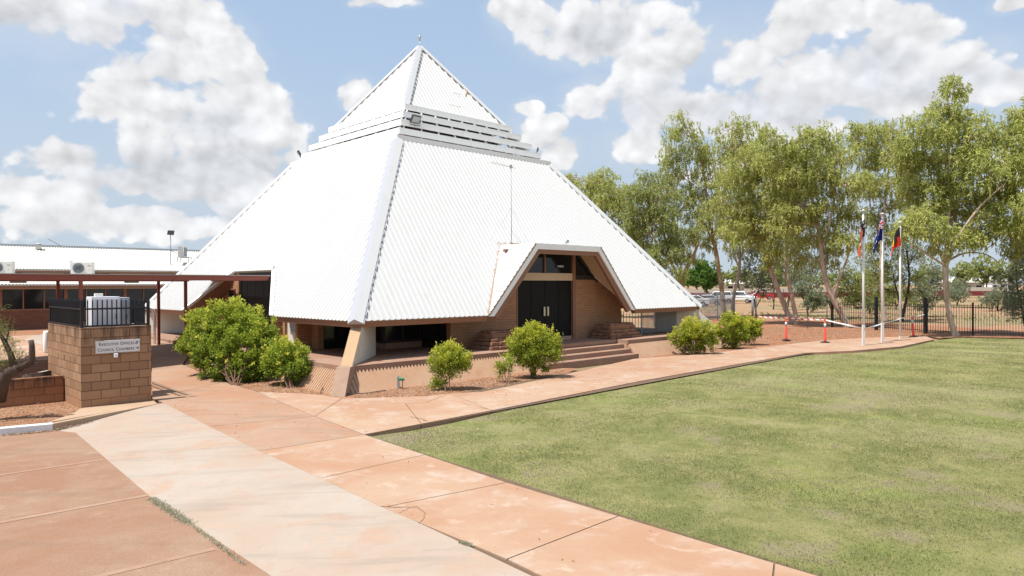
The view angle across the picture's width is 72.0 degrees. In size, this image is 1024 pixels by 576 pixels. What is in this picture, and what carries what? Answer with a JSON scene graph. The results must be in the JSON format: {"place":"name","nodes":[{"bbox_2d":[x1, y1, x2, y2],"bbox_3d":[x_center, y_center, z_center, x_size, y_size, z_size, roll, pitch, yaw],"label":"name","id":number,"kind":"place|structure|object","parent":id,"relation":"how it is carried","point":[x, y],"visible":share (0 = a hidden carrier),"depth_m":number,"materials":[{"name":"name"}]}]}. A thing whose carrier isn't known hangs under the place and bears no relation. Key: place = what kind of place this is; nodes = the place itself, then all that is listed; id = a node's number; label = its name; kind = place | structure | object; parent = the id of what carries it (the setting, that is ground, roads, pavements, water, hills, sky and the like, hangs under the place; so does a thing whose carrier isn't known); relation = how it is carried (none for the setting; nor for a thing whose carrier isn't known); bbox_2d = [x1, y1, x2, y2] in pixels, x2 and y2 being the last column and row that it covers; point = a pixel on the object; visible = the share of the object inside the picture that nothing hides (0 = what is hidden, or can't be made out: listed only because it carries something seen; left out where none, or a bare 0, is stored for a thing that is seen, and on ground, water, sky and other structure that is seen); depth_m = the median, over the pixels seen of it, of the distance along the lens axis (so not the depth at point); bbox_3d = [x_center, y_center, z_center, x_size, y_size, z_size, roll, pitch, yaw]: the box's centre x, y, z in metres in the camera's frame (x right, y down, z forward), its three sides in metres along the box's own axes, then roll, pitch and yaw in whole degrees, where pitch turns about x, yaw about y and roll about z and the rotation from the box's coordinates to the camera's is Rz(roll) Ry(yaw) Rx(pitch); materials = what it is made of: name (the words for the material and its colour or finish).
{"place":"outdoors","nodes":[
{"label":"outdoors","id":0,"kind":"place"},
{"bbox_2d":[0,361,47,378],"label":"courtyard","id":1,"kind":"structure","parent":0,"point":[40,366],"depth_m":22.78,"materials":[{"name":"red soil"}]},
{"bbox_2d":[22,370,51,377],"bbox_3d":[-11.852,2.268,17.624,0.781,0.422,0.759,0,0,0],"label":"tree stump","id":2,"kind":"object","parent":1,"relation":"on","point":[43,373],"visible":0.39,"depth_m":17.43,"materials":[{"name":"grey plant"}]},
{"bbox_2d":[0,273,270,344],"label":"covered walkway","id":3,"kind":"structure","parent":1,"relation":"on","point":[58,278],"depth_m":23.19,"materials":[{"name":"red metal"}]},
{"bbox_2d":[0,261,14,272],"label":"air conditioner","id":4,"kind":"object","parent":3,"relation":"on","point":[7,266],"visible":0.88,"depth_m":23.73,"materials":[{"name":"grey metal"}]},
{"bbox_2d":[70,261,94,273],"bbox_3d":[-15.526,-0.698,25.470,0.712,0.522,0.346,0,0,-14],"label":"air conditioner","id":5,"kind":"object","parent":3,"relation":"on","point":[82,267],"visible":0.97,"depth_m":25.34,"materials":[{"name":"grey metal"}]},
{"bbox_2d":[2,328,47,335],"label":"courtyard","id":6,"kind":"structure","parent":0,"point":[29,332],"depth_m":34.81,"materials":[{"name":"concrete"}]},
{"bbox_2d":[24,334,42,345],"bbox_3d":[-19.931,2.240,30.279,7.402,0.182,1.714,0,0,44],"label":"concrete pad","id":7,"kind":"object","parent":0,"point":[37,339],"visible":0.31,"depth_m":29.70,"materials":[{"name":"beige concrete"}]},
{"bbox_2d":[57,403,530,575],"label":"ramp","id":8,"kind":"structure","parent":0,"point":[270,515],"depth_m":9.12,"materials":[{"name":"concrete"}]},
{"bbox_2d":[0,335,933,575],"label":"path","id":9,"kind":"structure","parent":0,"point":[512,523],"depth_m":11.46,"materials":[{"name":"red concrete"}]},
{"bbox_2d":[145,307,155,343],"bbox_3d":[-14.405,1.485,27.925,0.552,1.475,0.110,0,0,-44],"label":"white pipe","id":10,"kind":"object","parent":9,"relation":"on","point":[154,325],"visible":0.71,"depth_m":28.03,"materials":[{"name":"paint"}]},
{"bbox_2d":[861,209,865,344],"bbox_3d":[16.074,-0.460,32.236,0.218,6.268,0.219,0,0,0],"label":"flagpole","id":11,"kind":"object","parent":9,"relation":"on","point":[863,305],"visible":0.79,"depth_m":32.20,"materials":[{"name":"metal"}]},
{"bbox_2d":[857,217,864,257],"bbox_3d":[15.906,-2.294,32.106,0.280,2.020,0.164,0,0,-11],"label":"flag","id":12,"kind":"object","parent":11,"relation":"hanging from","point":[862,232],"visible":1,"depth_m":32.09,"materials":[{"name":"fabric"}]},
{"bbox_2d":[880,213,884,341],"bbox_3d":[17.854,-0.485,33.976,0.218,6.292,0.219,0,0,0],"label":"flagpole","id":13,"kind":"object","parent":9,"relation":"on","point":[882,317],"visible":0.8,"depth_m":33.94,"materials":[{"name":"metal"}]},
{"bbox_2d":[873,216,883,252],"bbox_3d":[17.573,-2.500,33.843,0.528,1.912,0.184,0,0,0],"label":"flag","id":14,"kind":"object","parent":13,"relation":"hanging from","point":[879,235],"visible":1,"depth_m":33.86,"materials":[{"name":"fabric"}]},
{"bbox_2d":[898,221,901,337],"bbox_3d":[19.980,-0.393,36.269,0.218,6.077,0.219,0,0,0],"label":"flagpole","id":15,"kind":"object","parent":9,"relation":"on","point":[900,222],"visible":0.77,"depth_m":36.23,"materials":[{"name":"metal"}]},
{"bbox_2d":[890,224,900,255],"bbox_3d":[19.652,-2.426,36.137,0.619,1.812,0.179,0,0,0],"label":"flag","id":16,"kind":"object","parent":15,"relation":"hanging from","point":[897,240],"visible":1,"depth_m":36.10,"materials":[{"name":"fabric"}]},
{"bbox_2d":[0,0,1023,284],"label":"sky","id":17,"kind":"structure","parent":0,"point":[125,124],"materials":[{"name":"blue"}]},
{"bbox_2d":[19,284,1023,430],"bbox_3d":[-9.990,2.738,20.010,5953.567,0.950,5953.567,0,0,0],"label":"ground","id":18,"kind":"structure","parent":0,"point":[744,308],"depth_m":68.68,"materials":[{"name":"brown soil"}]},
{"bbox_2d":[0,375,63,407],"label":"retaining wall","id":19,"kind":"structure","parent":18,"relation":"on","point":[34,390],"depth_m":16.96,"materials":[{"name":"brown brick"}]},
{"bbox_2d":[0,401,79,426],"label":"garden bed","id":20,"kind":"object","parent":18,"relation":"on","point":[71,408],"visible":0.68,"depth_m":15.73,"materials":[{"name":"soil"}]},
{"bbox_2d":[0,304,38,402],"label":"gnarled shrub","id":21,"kind":"object","parent":20,"relation":"on","point":[10,372],"visible":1,"depth_m":14.96,"materials":[{"name":"green plant"}]},
{"bbox_2d":[48,297,150,407],"bbox_3d":[-10.587,1.653,18.005,1.514,2.800,3.360,0,0,-44],"label":"meter enclosure","id":22,"kind":"object","parent":18,"relation":"on","point":[91,378],"visible":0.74,"depth_m":16.91,"materials":[{"name":"brown brick"}]},
{"bbox_2d":[86,296,119,326],"bbox_3d":[-10.105,1.493,17.434,0.620,2.560,0.530,0,0,-44],"label":"electrical cabinet","id":23,"kind":"object","parent":22,"relation":"in","point":[106,298],"visible":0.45,"depth_m":17.24,"materials":[{"name":"grey metal"}]},
{"bbox_2d":[95,339,139,353],"bbox_3d":[-9.390,1.388,16.799,0.960,0.300,0.031,0,0,-44],"label":"direction sign","id":24,"kind":"object","parent":22,"relation":"attached to","point":[117,346],"visible":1,"depth_m":16.78,"materials":[{"name":"white metal"}]},
{"bbox_2d":[120,297,129,323],"bbox_3d":[-10.084,1.506,18.013,0.420,2.530,0.630,0,0,-44],"label":"electrical cabinet","id":25,"kind":"object","parent":22,"relation":"in","point":[123,310],"visible":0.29,"depth_m":17.86,"materials":[{"name":"grey metal"}]},
{"bbox_2d":[0,244,201,329],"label":"office building","id":26,"kind":"structure","parent":18,"relation":"on","point":[28,303],"depth_m":40.60,"materials":[{"name":"white corrugated metal"},{"name":"brown brick"},{"name":"dark glass"}]},
{"bbox_2d":[2,289,63,310],"bbox_3d":[-25.562,0.605,37.672,2.950,1.140,0.110,0,0,-44],"label":"window","id":27,"kind":"structure","parent":26,"relation":"in","point":[17,299],"depth_m":37.49,"materials":[{"name":"black glass"}]},
{"bbox_2d":[67,289,122,307],"bbox_3d":[-23.445,0.590,39.736,2.950,1.140,0.110,0,0,-44],"label":"window","id":28,"kind":"structure","parent":26,"relation":"in","point":[71,293],"depth_m":39.58,"materials":[{"name":"black glass"}]},
{"bbox_2d":[126,288,160,302],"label":"window","id":29,"kind":"structure","parent":26,"relation":"in","point":[145,293],"depth_m":41.40,"materials":[{"name":"black glass"}]},
{"bbox_2d":[177,246,191,261],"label":"air conditioner","id":30,"kind":"object","parent":26,"relation":"on","point":[182,251],"visible":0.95,"depth_m":45.63,"materials":[{"name":"grey metal"}]},
{"bbox_2d":[47,401,156,422],"bbox_3d":[-9.475,2.870,16.040,1.038,0.200,2.823,0,0,25],"label":"apron","id":31,"kind":"object","parent":18,"relation":"on","point":[83,412],"visible":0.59,"depth_m":16.06,"materials":[{"name":"beige concrete"}]},
{"bbox_2d":[52,403,158,430],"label":"kerb","id":32,"kind":"structure","parent":18,"relation":"on","point":[68,422],"depth_m":15.18,"materials":[{"name":"beige concrete"}]},
{"bbox_2d":[0,430,270,575],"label":"car park","id":33,"kind":"structure","parent":18,"relation":"on","point":[99,539],"depth_m":8.69,"materials":[{"name":"red concrete"}]},
{"bbox_2d":[0,422,52,434],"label":"kerb","id":34,"kind":"structure","parent":33,"relation":"on","point":[40,427],"depth_m":14.18,"materials":[{"name":"white concrete"}]},
{"bbox_2d":[0,459,215,575],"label":"parking lines","id":35,"kind":"object","parent":33,"relation":"on","point":[156,562],"visible":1,"depth_m":8.77,"materials":[{"name":"paint"}]},
{"bbox_2d":[145,496,473,565],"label":"joint weeds","id":36,"kind":"object","parent":33,"relation":"on","point":[171,511],"visible":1,"depth_m":8.75,"materials":[{"name":"plant"}]},
{"bbox_2d":[184,355,342,398],"bbox_3d":[-8.669,2.523,22.259,2.285,0.510,12.968,0,0,-44],"label":"garden bed","id":37,"kind":"object","parent":18,"relation":"on","point":[243,385],"visible":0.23,"depth_m":19.49,"materials":[{"name":"soil"}]},
{"bbox_2d":[172,295,282,385],"bbox_3d":[-8.484,1.490,21.073,3.334,2.603,2.128,0,0,25],"label":"clipped shrub","id":38,"kind":"object","parent":37,"relation":"on","point":[217,354],"visible":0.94,"depth_m":20.67,"materials":[{"name":"green plant"}]},
{"bbox_2d":[259,335,312,387],"bbox_3d":[-6.393,2.047,19.895,1.554,1.499,1.264,0,0,0],"label":"clipped shrub","id":39,"kind":"object","parent":37,"relation":"on","point":[278,361],"visible":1,"depth_m":19.72,"materials":[{"name":"green plant"}]},
{"bbox_2d":[132,35,742,396],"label":"pyramid hall","id":40,"kind":"structure","parent":18,"relation":"on","point":[379,247],"depth_m":26.94,"materials":[{"name":"white corrugated metal"},{"name":"tan brick"},{"name":"dark glass"}]},
{"bbox_2d":[241,281,247,323],"bbox_3d":[-10.612,0.836,27.994,0.050,2.400,0.600,0,0,-44],"label":"side door","id":41,"kind":"structure","parent":40,"relation":"in","point":[244,284],"depth_m":27.95,"materials":[{"name":"black glass"}]},
{"bbox_2d":[248,281,255,327],"bbox_3d":[-10.152,0.836,27.521,0.050,2.400,0.680,0,0,-44],"label":"side door","id":42,"kind":"structure","parent":40,"relation":"in","point":[251,284],"depth_m":27.49,"materials":[{"name":"black glass"}]},
{"bbox_2d":[255,281,263,318],"bbox_3d":[-9.656,0.836,27.013,0.050,2.400,0.700,0,0,-44],"label":"side door","id":43,"kind":"structure","parent":40,"relation":"in","point":[259,285],"depth_m":26.99,"materials":[{"name":"black glass"}]},
{"bbox_2d":[264,278,270,341],"bbox_3d":[-9.158,0.836,26.500,0.050,2.400,0.690,0,0,-44],"label":"side door","id":44,"kind":"structure","parent":40,"relation":"in","point":[267,284],"depth_m":26.50,"materials":[{"name":"black glass"}]},
{"bbox_2d":[287,323,295,344],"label":"louvre door","id":45,"kind":"structure","parent":40,"relation":"in","point":[290,326],"depth_m":25.43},
{"bbox_2d":[323,325,350,348],"bbox_3d":[-5.627,0.954,25.004,2.480,2.250,0.220,0,0,-44],"label":"side window","id":46,"kind":"structure","parent":40,"relation":"in","point":[334,336],"depth_m":24.38,"materials":[{"name":"black glass"}]},
{"bbox_2d":[376,326,382,348],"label":"window","id":47,"kind":"structure","parent":40,"relation":"in","point":[379,330],"depth_m":24.03,"materials":[{"name":"black glass"}]},
{"bbox_2d":[383,324,421,348],"bbox_3d":[-3.856,0.599,24.497,1.630,2.950,0.280,0,0,-44],"label":"window","id":48,"kind":"structure","parent":40,"relation":"in","point":[401,336],"depth_m":24.40,"materials":[{"name":"black glass"}]},
{"bbox_2d":[421,323,446,347],"bbox_3d":[-3.047,0.945,24.935,0.220,2.250,2.580,0,0,-44],"label":"side window","id":49,"kind":"structure","parent":40,"relation":"in","point":[430,333],"depth_m":24.45,"materials":[{"name":"black glass"}]},
{"bbox_2d":[470,329,516,350],"bbox_3d":[-0.326,1.753,24.278,2.073,0.628,1.144,0,0,-44],"label":"stone planter","id":50,"kind":"object","parent":40,"relation":"on","point":[491,340],"visible":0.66,"depth_m":23.66,"materials":[{"name":"red stone"}]},
{"bbox_2d":[518,281,530,328],"bbox_3d":[0.422,0.817,26.317,0.740,2.190,0.060,0,0,-44],"label":"door","id":51,"kind":"structure","parent":40,"relation":"in","point":[524,289],"depth_m":26.32,"materials":[{"name":"black glass"}]},
{"bbox_2d":[528,254,543,272],"bbox_3d":[0.265,-0.963,26.129,2.650,0.908,0.030,0,0,-44],"label":"transom window","id":52,"kind":"structure","parent":40,"relation":"in","point":[538,266],"depth_m":26.83,"materials":[{"name":"black glass"}]},
{"bbox_2d":[531,281,545,334],"bbox_3d":[0.995,0.813,26.828,0.750,2.190,0.130,0,0,-44],"label":"door","id":53,"kind":"structure","parent":40,"relation":"in","point":[537,287],"depth_m":26.85,"materials":[{"name":"metal"}]},
{"bbox_2d":[545,281,557,335],"bbox_3d":[1.546,0.809,27.362,0.750,2.190,0.130,0,0,-44],"label":"door","id":54,"kind":"structure","parent":40,"relation":"in","point":[551,287],"depth_m":27.36,"materials":[{"name":"metal"}]},
{"bbox_2d":[546,254,570,272],"bbox_3d":[1.791,-1.002,27.615,1.570,0.850,0.030,0,0,-44],"label":"transom window","id":55,"kind":"structure","parent":40,"relation":"in","point":[552,260],"depth_m":27.61,"materials":[{"name":"black glass"}]},
{"bbox_2d":[558,281,570,335],"bbox_3d":[2.070,0.805,27.922,0.740,2.190,0.060,0,0,-44],"label":"door","id":56,"kind":"structure","parent":40,"relation":"in","point":[564,287],"depth_m":27.88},
{"bbox_2d":[576,256,589,274],"bbox_3d":[2.901,-0.927,28.696,1.190,1.017,0.030,0,0,-44],"label":"transom window","id":57,"kind":"structure","parent":40,"relation":"in","point":[580,269],"depth_m":28.55,"materials":[{"name":"black glass"}]},
{"bbox_2d":[590,322,640,338],"bbox_3d":[4.254,1.725,28.902,2.082,0.616,1.156,0,0,-44],"label":"stone planter","id":58,"kind":"object","parent":40,"relation":"on","point":[612,330],"visible":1,"depth_m":28.44,"materials":[{"name":"red stone"}]},
{"bbox_2d":[621,311,675,334],"bbox_3d":[4.785,1.577,31.707,5.750,1.180,2.837,0,0,7],"label":"terrace fence","id":59,"kind":"object","parent":40,"relation":"on","point":[668,323],"visible":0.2,"depth_m":30.97,"materials":[{"name":"metal"}]},
{"bbox_2d":[342,368,578,398],"bbox_3d":[-0.933,2.753,20.680,9.069,0.001,3.131,0,0,-43],"label":"garden bed","id":60,"kind":"object","parent":18,"relation":"on","point":[464,387],"visible":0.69,"depth_m":19.73,"materials":[{"name":"soil"}]},
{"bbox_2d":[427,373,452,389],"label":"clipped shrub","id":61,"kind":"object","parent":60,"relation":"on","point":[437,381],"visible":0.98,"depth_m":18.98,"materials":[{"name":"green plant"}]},
{"bbox_2d":[426,338,473,391],"bbox_3d":[-1.677,2.039,19.083,1.345,1.478,0.948,0,0,0],"label":"clipped shrub","id":62,"kind":"object","parent":60,"relation":"on","point":[450,360],"visible":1,"depth_m":18.97,"materials":[{"name":"green plant"}]},
{"bbox_2d":[491,350,515,383],"bbox_3d":[-0.205,2.308,20.620,0.647,0.924,0.710,0,0,-44],"label":"clipped shrub","id":63,"kind":"object","parent":60,"relation":"on","point":[503,368],"visible":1,"depth_m":20.55,"materials":[{"name":"green plant"}]},
{"bbox_2d":[500,319,566,378],"bbox_3d":[0.663,1.846,21.405,2.054,1.824,1.333,0,0,0],"label":"clipped shrub","id":64,"kind":"object","parent":60,"relation":"on","point":[523,349],"visible":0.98,"depth_m":21.23,"materials":[{"name":"green plant"}]},
{"bbox_2d":[158,352,818,575],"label":"path bedding","id":65,"kind":"object","parent":18,"relation":"on","point":[545,492],"visible":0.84,"depth_m":10.80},
{"bbox_2d":[0,327,1023,561],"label":"leaf litter","id":66,"kind":"object","parent":18,"relation":"on","point":[558,371],"visible":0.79,"depth_m":19.63,"materials":[{"name":"brown plant"}]},
{"bbox_2d":[563,165,648,249],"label":"gum tree","id":67,"kind":"object","parent":18,"relation":"on","point":[611,200],"visible":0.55,"depth_m":60.67,"materials":[{"name":"green plant"}]},
{"bbox_2d":[615,168,705,286],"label":"gum tree","id":68,"kind":"object","parent":18,"relation":"on","point":[653,219],"visible":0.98,"depth_m":56.01,"materials":[{"name":"green plant"}]},
{"bbox_2d":[685,259,724,294],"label":"round tree","id":69,"kind":"object","parent":18,"relation":"on","point":[705,272],"visible":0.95,"depth_m":104.26,"materials":[{"name":"green plant"}]},
{"bbox_2d":[654,109,758,316],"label":"gum tree","id":70,"kind":"object","parent":18,"relation":"on","point":[704,154],"visible":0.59,"depth_m":59.61,"materials":[{"name":"green plant"}]},
{"bbox_2d":[691,292,734,319],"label":"palisade fence","id":71,"kind":"object","parent":18,"relation":"on","point":[720,304],"visible":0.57,"depth_m":56.28,"materials":[{"name":"metal"}]},
{"bbox_2d":[721,264,756,286],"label":"distant tree","id":72,"kind":"object","parent":18,"relation":"on","point":[728,276],"visible":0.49,"depth_m":188.44,"materials":[{"name":"green plant"}]},
{"bbox_2d":[725,291,756,302],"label":"parked ute","id":73,"kind":"object","parent":18,"relation":"on","point":[747,299],"visible":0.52,"depth_m":107.08,"materials":[{"name":"paint"}]},
{"bbox_2d":[715,280,770,288],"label":"house","id":74,"kind":"structure","parent":18,"relation":"on","point":[731,286],"depth_m":230.00,"materials":[{"name":"white"}]},
{"bbox_2d":[720,195,771,311],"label":"gum tree","id":75,"kind":"object","parent":18,"relation":"on","point":[739,253],"visible":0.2,"depth_m":63.88,"materials":[{"name":"green plant"}]},
{"bbox_2d":[731,253,784,307],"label":"tree","id":76,"kind":"object","parent":18,"relation":"on","point":[761,281],"visible":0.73,"depth_m":65.12,"materials":[{"name":"green plant"}]},
{"bbox_2d":[777,250,829,306],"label":"tree","id":77,"kind":"object","parent":18,"relation":"on","point":[803,272],"visible":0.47,"depth_m":72.01,"materials":[{"name":"green plant"}]},
{"bbox_2d":[769,246,840,309],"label":"tree","id":78,"kind":"object","parent":18,"relation":"on","point":[791,280],"visible":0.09,"depth_m":79.81,"materials":[{"name":"green plant"}]},
{"bbox_2d":[792,281,830,315],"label":"tree","id":79,"kind":"object","parent":18,"relation":"on","point":[816,299],"visible":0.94,"depth_m":63.97,"materials":[{"name":"green plant"}]},
{"bbox_2d":[644,319,1023,357],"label":"garden bed","id":80,"kind":"object","parent":18,"relation":"on","point":[815,325],"visible":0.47,"depth_m":41.00,"materials":[{"name":"red soil"}]},
{"bbox_2d":[666,313,720,354],"bbox_3d":[7.378,1.856,28.573,2.212,1.756,1.369,0,0,0],"label":"clipped shrub","id":81,"kind":"object","parent":80,"relation":"on","point":[698,329],"visible":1,"depth_m":28.42,"materials":[{"name":"green plant"}]},
{"bbox_2d":[712,310,753,348],"bbox_3d":[9.651,1.822,31.001,1.725,1.808,1.449,0,0,32],"label":"clipped shrub","id":82,"kind":"object","parent":80,"relation":"on","point":[729,334],"visible":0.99,"depth_m":30.86,"materials":[{"name":"green plant"}]},
{"bbox_2d":[735,294,756,319],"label":"pipe gate frame","id":83,"kind":"object","parent":80,"relation":"on","point":[752,304],"visible":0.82,"depth_m":56.93,"materials":[{"name":"metal"}]},
{"bbox_2d":[736,315,764,345],"bbox_3d":[11.140,1.970,32.995,1.210,1.433,1.429,0,0,44],"label":"clipped shrub","id":84,"kind":"object","parent":80,"relation":"on","point":[755,328],"visible":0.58,"depth_m":32.75,"materials":[{"name":"green plant"}]},
{"bbox_2d":[699,120,804,323],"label":"gum tree","id":85,"kind":"object","parent":80,"relation":"on","point":[749,221],"visible":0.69,"depth_m":49.29,"materials":[{"name":"green plant"}]},
{"bbox_2d":[769,144,825,319],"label":"gum tree","id":86,"kind":"object","parent":80,"relation":"on","point":[780,272],"visible":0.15,"depth_m":55.88,"materials":[{"name":"green plant"}]},
{"bbox_2d":[751,120,880,327],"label":"gum tree","id":87,"kind":"object","parent":80,"relation":"on","point":[806,172],"visible":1,"depth_m":45.38,"materials":[{"name":"green plant"}]},
{"bbox_2d":[831,297,927,333],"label":"security fence","id":88,"kind":"object","parent":80,"relation":"on","point":[925,315],"visible":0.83,"depth_m":42.37,"materials":[{"name":"black metal"}]},
{"bbox_2d":[876,72,1022,337],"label":"gum tree","id":89,"kind":"object","parent":80,"relation":"on","point":[945,186],"visible":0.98,"depth_m":37.43,"materials":[{"name":"green plant"}]},
{"bbox_2d":[928,302,1023,335],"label":"security fence","id":90,"kind":"object","parent":80,"relation":"on","point":[967,307],"visible":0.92,"depth_m":38.36,"materials":[{"name":"black metal"}]},
{"bbox_2d":[991,238,1023,325],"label":"tree","id":91,"kind":"object","parent":80,"relation":"on","point":[1017,298],"visible":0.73,"depth_m":38.21,"materials":[{"name":"green plant"}]},
{"bbox_2d":[686,287,1004,297],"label":"boundary wall","id":92,"kind":"structure","parent":18,"relation":"on","point":[975,291],"depth_m":158.81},
{"bbox_2d":[825,257,886,315],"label":"tree","id":93,"kind":"object","parent":18,"relation":"on","point":[849,274],"visible":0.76,"depth_m":59.84,"materials":[{"name":"green plant"}]},
{"bbox_2d":[841,270,894,309],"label":"tree","id":94,"kind":"object","parent":18,"relation":"on","point":[874,294],"visible":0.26,"depth_m":69.50,"materials":[{"name":"green plant"}]},
{"bbox_2d":[838,118,926,321],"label":"gum tree","id":95,"kind":"object","parent":18,"relation":"on","point":[869,134],"visible":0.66,"depth_m":51.98,"materials":[{"name":"green plant"}]},
{"bbox_2d":[844,241,934,321],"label":"tree","id":96,"kind":"object","parent":18,"relation":"on","point":[907,291],"visible":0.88,"depth_m":53.94,"materials":[{"name":"green plant"}]},
{"bbox_2d":[884,281,920,308],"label":"tree","id":97,"kind":"object","parent":18,"relation":"on","point":[896,298],"visible":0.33,"depth_m":79.98,"materials":[{"name":"green plant"}]},
{"bbox_2d":[901,261,952,312],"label":"tree","id":98,"kind":"object","parent":18,"relation":"on","point":[933,286],"visible":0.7,"depth_m":61.49,"materials":[{"name":"green plant"}]},
{"bbox_2d":[934,277,983,286],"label":"house","id":99,"kind":"structure","parent":18,"relation":"on","point":[973,284],"depth_m":215.00,"materials":[{"name":"white"}]},
{"bbox_2d":[949,277,971,304],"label":"tree","id":100,"kind":"object","parent":18,"relation":"on","point":[956,291],"visible":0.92,"depth_m":93.72,"materials":[{"name":"green plant"}]},
{"bbox_2d":[949,260,979,284],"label":"distant tree","id":101,"kind":"object","parent":18,"relation":"on","point":[957,273],"visible":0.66,"depth_m":209.56,"materials":[{"name":"green plant"}]},
{"bbox_2d":[963,253,1010,286],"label":"distant tree","id":102,"kind":"object","parent":18,"relation":"on","point":[988,272],"visible":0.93,"depth_m":184.33,"materials":[{"name":"green plant"}]},
{"bbox_2d":[976,285,1019,310],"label":"tree","id":103,"kind":"object","parent":18,"relation":"on","point":[996,296],"visible":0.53,"depth_m":73.94,"materials":[{"name":"green plant"}]},
{"bbox_2d":[993,94,1023,264],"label":"gum tree","id":104,"kind":"object","parent":18,"relation":"on","point":[1014,127],"visible":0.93,"depth_m":36.54,"materials":[{"name":"green plant"}]},
{"bbox_2d":[367,338,1023,575],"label":"lawn","id":105,"kind":"structure","parent":0,"point":[648,450],"depth_m":11.64,"materials":[{"name":"green plant"}]},
{"bbox_2d":[699,295,1023,322],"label":"dry grass","id":106,"kind":"structure","parent":0,"point":[870,315],"depth_m":66.91,"materials":[{"name":"beige plant"}]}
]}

